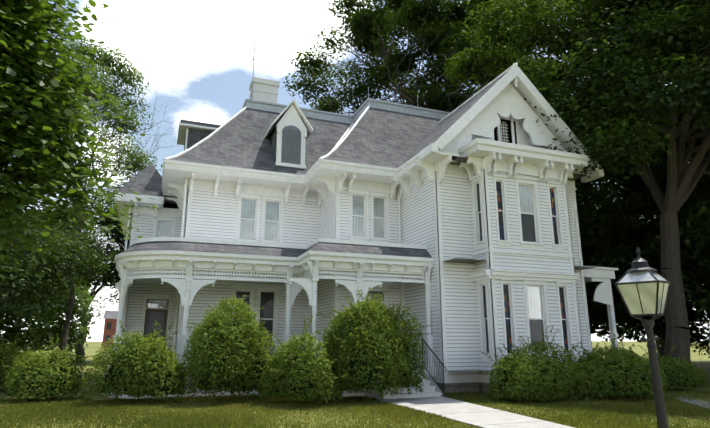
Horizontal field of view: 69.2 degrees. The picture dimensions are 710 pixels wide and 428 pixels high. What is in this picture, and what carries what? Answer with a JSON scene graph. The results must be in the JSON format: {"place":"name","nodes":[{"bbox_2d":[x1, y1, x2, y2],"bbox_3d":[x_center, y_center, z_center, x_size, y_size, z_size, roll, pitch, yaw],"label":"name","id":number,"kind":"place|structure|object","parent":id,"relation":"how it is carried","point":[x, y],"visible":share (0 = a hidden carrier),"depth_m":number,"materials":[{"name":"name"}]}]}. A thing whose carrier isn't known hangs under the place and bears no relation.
{"place":"outdoors","nodes":[
{"label":"outdoors","id":0,"kind":"place"},
{"bbox_2d":[0,195,109,309],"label":"tree","id":1,"kind":"object","parent":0,"point":[50,280],"depth_m":16.45,"materials":[{"name":"green plant"}]},
{"bbox_2d":[102,237,435,398],"bbox_3d":[-3.441,3.526,17.371,12.976,4.870,5.660,-3,-14,12],"label":"front porch","id":2,"kind":"object","parent":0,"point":[296,269],"visible":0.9,"depth_m":16.26,"materials":[{"name":"white wood"}]},
{"bbox_2d":[116,62,517,208],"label":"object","id":3,"kind":"object","parent":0,"point":[292,137],"visible":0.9,"depth_m":21.24,"materials":[{"name":"grey tile"}]},
{"bbox_2d":[242,40,279,102],"bbox_3d":[-4.734,-6.191,25.457,1.870,4.800,1.377,5,-15,-20],"label":"chimney","id":4,"kind":"object","parent":3,"relation":"on","point":[262,89],"visible":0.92,"depth_m":25.25,"materials":[{"name":"paint"}]},
{"bbox_2d":[0,341,709,427],"bbox_3d":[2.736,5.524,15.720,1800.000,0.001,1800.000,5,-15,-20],"label":"lawn","id":5,"kind":"structure","parent":0,"point":[696,357],"depth_m":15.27,"materials":[{"name":"green plant"}]},
{"bbox_2d":[0,336,41,389],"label":"shrub","id":6,"kind":"object","parent":5,"relation":"on","point":[3,352],"depth_m":16.74,"materials":[{"name":"green plant"}]},
{"bbox_2d":[1,333,87,400],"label":"shrub","id":7,"kind":"object","parent":5,"relation":"on","point":[37,364],"depth_m":14.00,"materials":[{"name":"green plant"}]},
{"bbox_2d":[0,264,106,358],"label":"tree","id":8,"kind":"object","parent":5,"relation":"on","point":[13,316],"visible":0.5,"depth_m":26.20,"materials":[{"name":"green plant"}]},
{"bbox_2d":[4,185,129,362],"bbox_3d":[-21.051,4.628,40.142,14.274,13.934,13.265,5,-15,-20],"label":"tree","id":9,"kind":"object","parent":5,"relation":"on","point":[115,277],"depth_m":38.69,"materials":[{"name":"green plant"}]},
{"bbox_2d":[1,211,102,322],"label":"tree leaves","id":10,"kind":"object","parent":9,"relation":"attached to","point":[69,278],"depth_m":42.45,"materials":[{"name":"green plant"}]},
{"bbox_2d":[0,0,158,295],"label":"maple tree","id":11,"kind":"object","parent":5,"relation":"on","point":[34,55],"depth_m":5.81,"materials":[{"name":"green plant"}]},
{"bbox_2d":[10,37,183,357],"bbox_3d":[-14.620,-0.745,27.231,12.712,18.098,11.567,-5,-15,21],"label":"tall tree","id":12,"kind":"object","parent":5,"relation":"on","point":[106,61],"depth_m":27.83,"materials":[{"name":"green plant"}]},
{"bbox_2d":[102,311,117,347],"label":"neighbour houses","id":13,"kind":"structure","parent":5,"relation":"on","point":[110,318],"depth_m":115.07,"materials":[{"name":"red brick"}]},
{"bbox_2d":[78,320,186,399],"bbox_3d":[-5.819,3.924,13.835,2.766,2.138,2.113,5,-15,-20],"label":"porch shrub","id":14,"kind":"object","parent":5,"relation":"on","point":[163,358],"depth_m":13.31,"materials":[{"name":"green plant"}]},
{"bbox_2d":[180,295,279,396],"bbox_3d":[-3.295,3.596,14.297,2.840,2.828,2.473,5,-15,-20],"label":"bush","id":15,"kind":"object","parent":5,"relation":"on","point":[202,344],"depth_m":13.68,"materials":[{"name":"green plant"}]},
{"bbox_2d":[257,316,347,402],"bbox_3d":[-1.406,3.789,13.409,2.247,2.190,2.054,5,-15,-20],"label":"porch shrub","id":16,"kind":"object","parent":5,"relation":"on","point":[279,365],"depth_m":12.93,"materials":[{"name":"green plant"}]},
{"bbox_2d":[315,287,430,396],"bbox_3d":[0.478,3.450,14.282,3.375,2.971,2.488,-2,-14,8],"label":"shrub by steps","id":17,"kind":"object","parent":5,"relation":"on","point":[341,329],"depth_m":13.87,"materials":[{"name":"green plant"}]},
{"bbox_2d":[364,370,443,398],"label":"porch steps","id":18,"kind":"structure","parent":5,"relation":"on","point":[430,387],"depth_m":14.81,"materials":[{"name":"paint"}]},
{"bbox_2d":[478,326,595,401],"bbox_3d":[5.037,4.114,14.353,3.014,1.975,2.711,5,-15,-20],"label":"bay shrub","id":19,"kind":"object","parent":5,"relation":"on","point":[517,387],"depth_m":13.76,"materials":[{"name":"green plant"}]},
{"bbox_2d":[378,387,709,427],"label":"concrete walkway","id":20,"kind":"structure","parent":5,"relation":"on","point":[474,415],"depth_m":11.43,"materials":[{"name":"white concrete"}]},
{"bbox_2d":[379,337,445,399],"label":"step handrails","id":21,"kind":"object","parent":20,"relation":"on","point":[443,385],"visible":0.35,"depth_m":15.35,"materials":[{"name":"black metal"}]},
{"bbox_2d":[442,0,709,366],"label":"tree","id":22,"kind":"object","parent":5,"relation":"on","point":[528,25],"depth_m":19.68,"materials":[{"name":"plant"}]},
{"bbox_2d":[584,266,618,360],"bbox_3d":[8.534,4.447,20.347,1.950,4.300,3.400,5,-15,-20],"label":"side porch","id":23,"kind":"object","parent":5,"relation":"on","point":[603,290],"visible":0.27,"depth_m":19.35,"materials":[{"name":"white wood"}]},
{"bbox_2d":[561,330,667,397],"bbox_3d":[7.341,4.236,14.625,3.156,1.813,2.136,5,-15,-20],"label":"bay shrub","id":24,"kind":"object","parent":5,"relation":"on","point":[592,368],"depth_m":14.01,"materials":[{"name":"green plant"}]},
{"bbox_2d":[580,214,664,329],"bbox_3d":[12.636,4.645,30.790,11.040,9.516,10.576,5,-15,-20],"label":"tree","id":25,"kind":"object","parent":5,"relation":"on","point":[591,294],"depth_m":27.76,"materials":[{"name":"green plant"}]},
{"bbox_2d":[615,247,670,427],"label":"lamp post","id":26,"kind":"object","parent":5,"relation":"on","point":[642,286],"visible":1,"depth_m":5.52,"materials":[{"name":"black metal"}]},
{"bbox_2d":[577,152,709,356],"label":"tree","id":27,"kind":"object","parent":5,"relation":"on","point":[608,195],"depth_m":34.79,"materials":[{"name":"green plant"}]},
{"bbox_2d":[563,28,709,254],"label":"tree leaves","id":28,"kind":"object","parent":27,"relation":"attached to","point":[634,201],"visible":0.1,"depth_m":25.50,"materials":[{"name":"green plant"}]},
{"bbox_2d":[597,205,709,342],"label":"tree leaves","id":29,"kind":"object","parent":27,"relation":"attached to","point":[620,332],"visible":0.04,"depth_m":42.14,"materials":[{"name":"green plant"}]},
{"bbox_2d":[638,344,708,389],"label":"shrub","id":30,"kind":"object","parent":5,"relation":"on","point":[671,365],"depth_m":16.51,"materials":[{"name":"green plant"}]},
{"bbox_2d":[1,0,709,341],"label":"sky","id":31,"kind":"structure","parent":0,"point":[195,47],"materials":[{"name":"white"}]},
{"bbox_2d":[114,63,603,382],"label":"house","id":32,"kind":"structure","parent":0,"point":[508,92],"depth_m":18.31,"materials":[{"name":"white wood"}]},
{"bbox_2d":[124,115,595,394],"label":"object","id":33,"kind":"structure","parent":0,"point":[527,212],"depth_m":17.89,"materials":[{"name":"white wood"}]},
{"bbox_2d":[283,0,566,114],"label":"tree","id":34,"kind":"object","parent":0,"point":[411,14],"depth_m":34.78,"materials":[{"name":"green plant"}]},
{"bbox_2d":[587,212,709,324],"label":"tree","id":35,"kind":"object","parent":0,"point":[700,273],"depth_m":25.65,"materials":[{"name":"green plant"}]},
{"bbox_2d":[582,184,709,358],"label":"tree leaves","id":36,"kind":"object","parent":35,"relation":"attached to","point":[688,247],"visible":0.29,"depth_m":24.99,"materials":[{"name":"green plant"}]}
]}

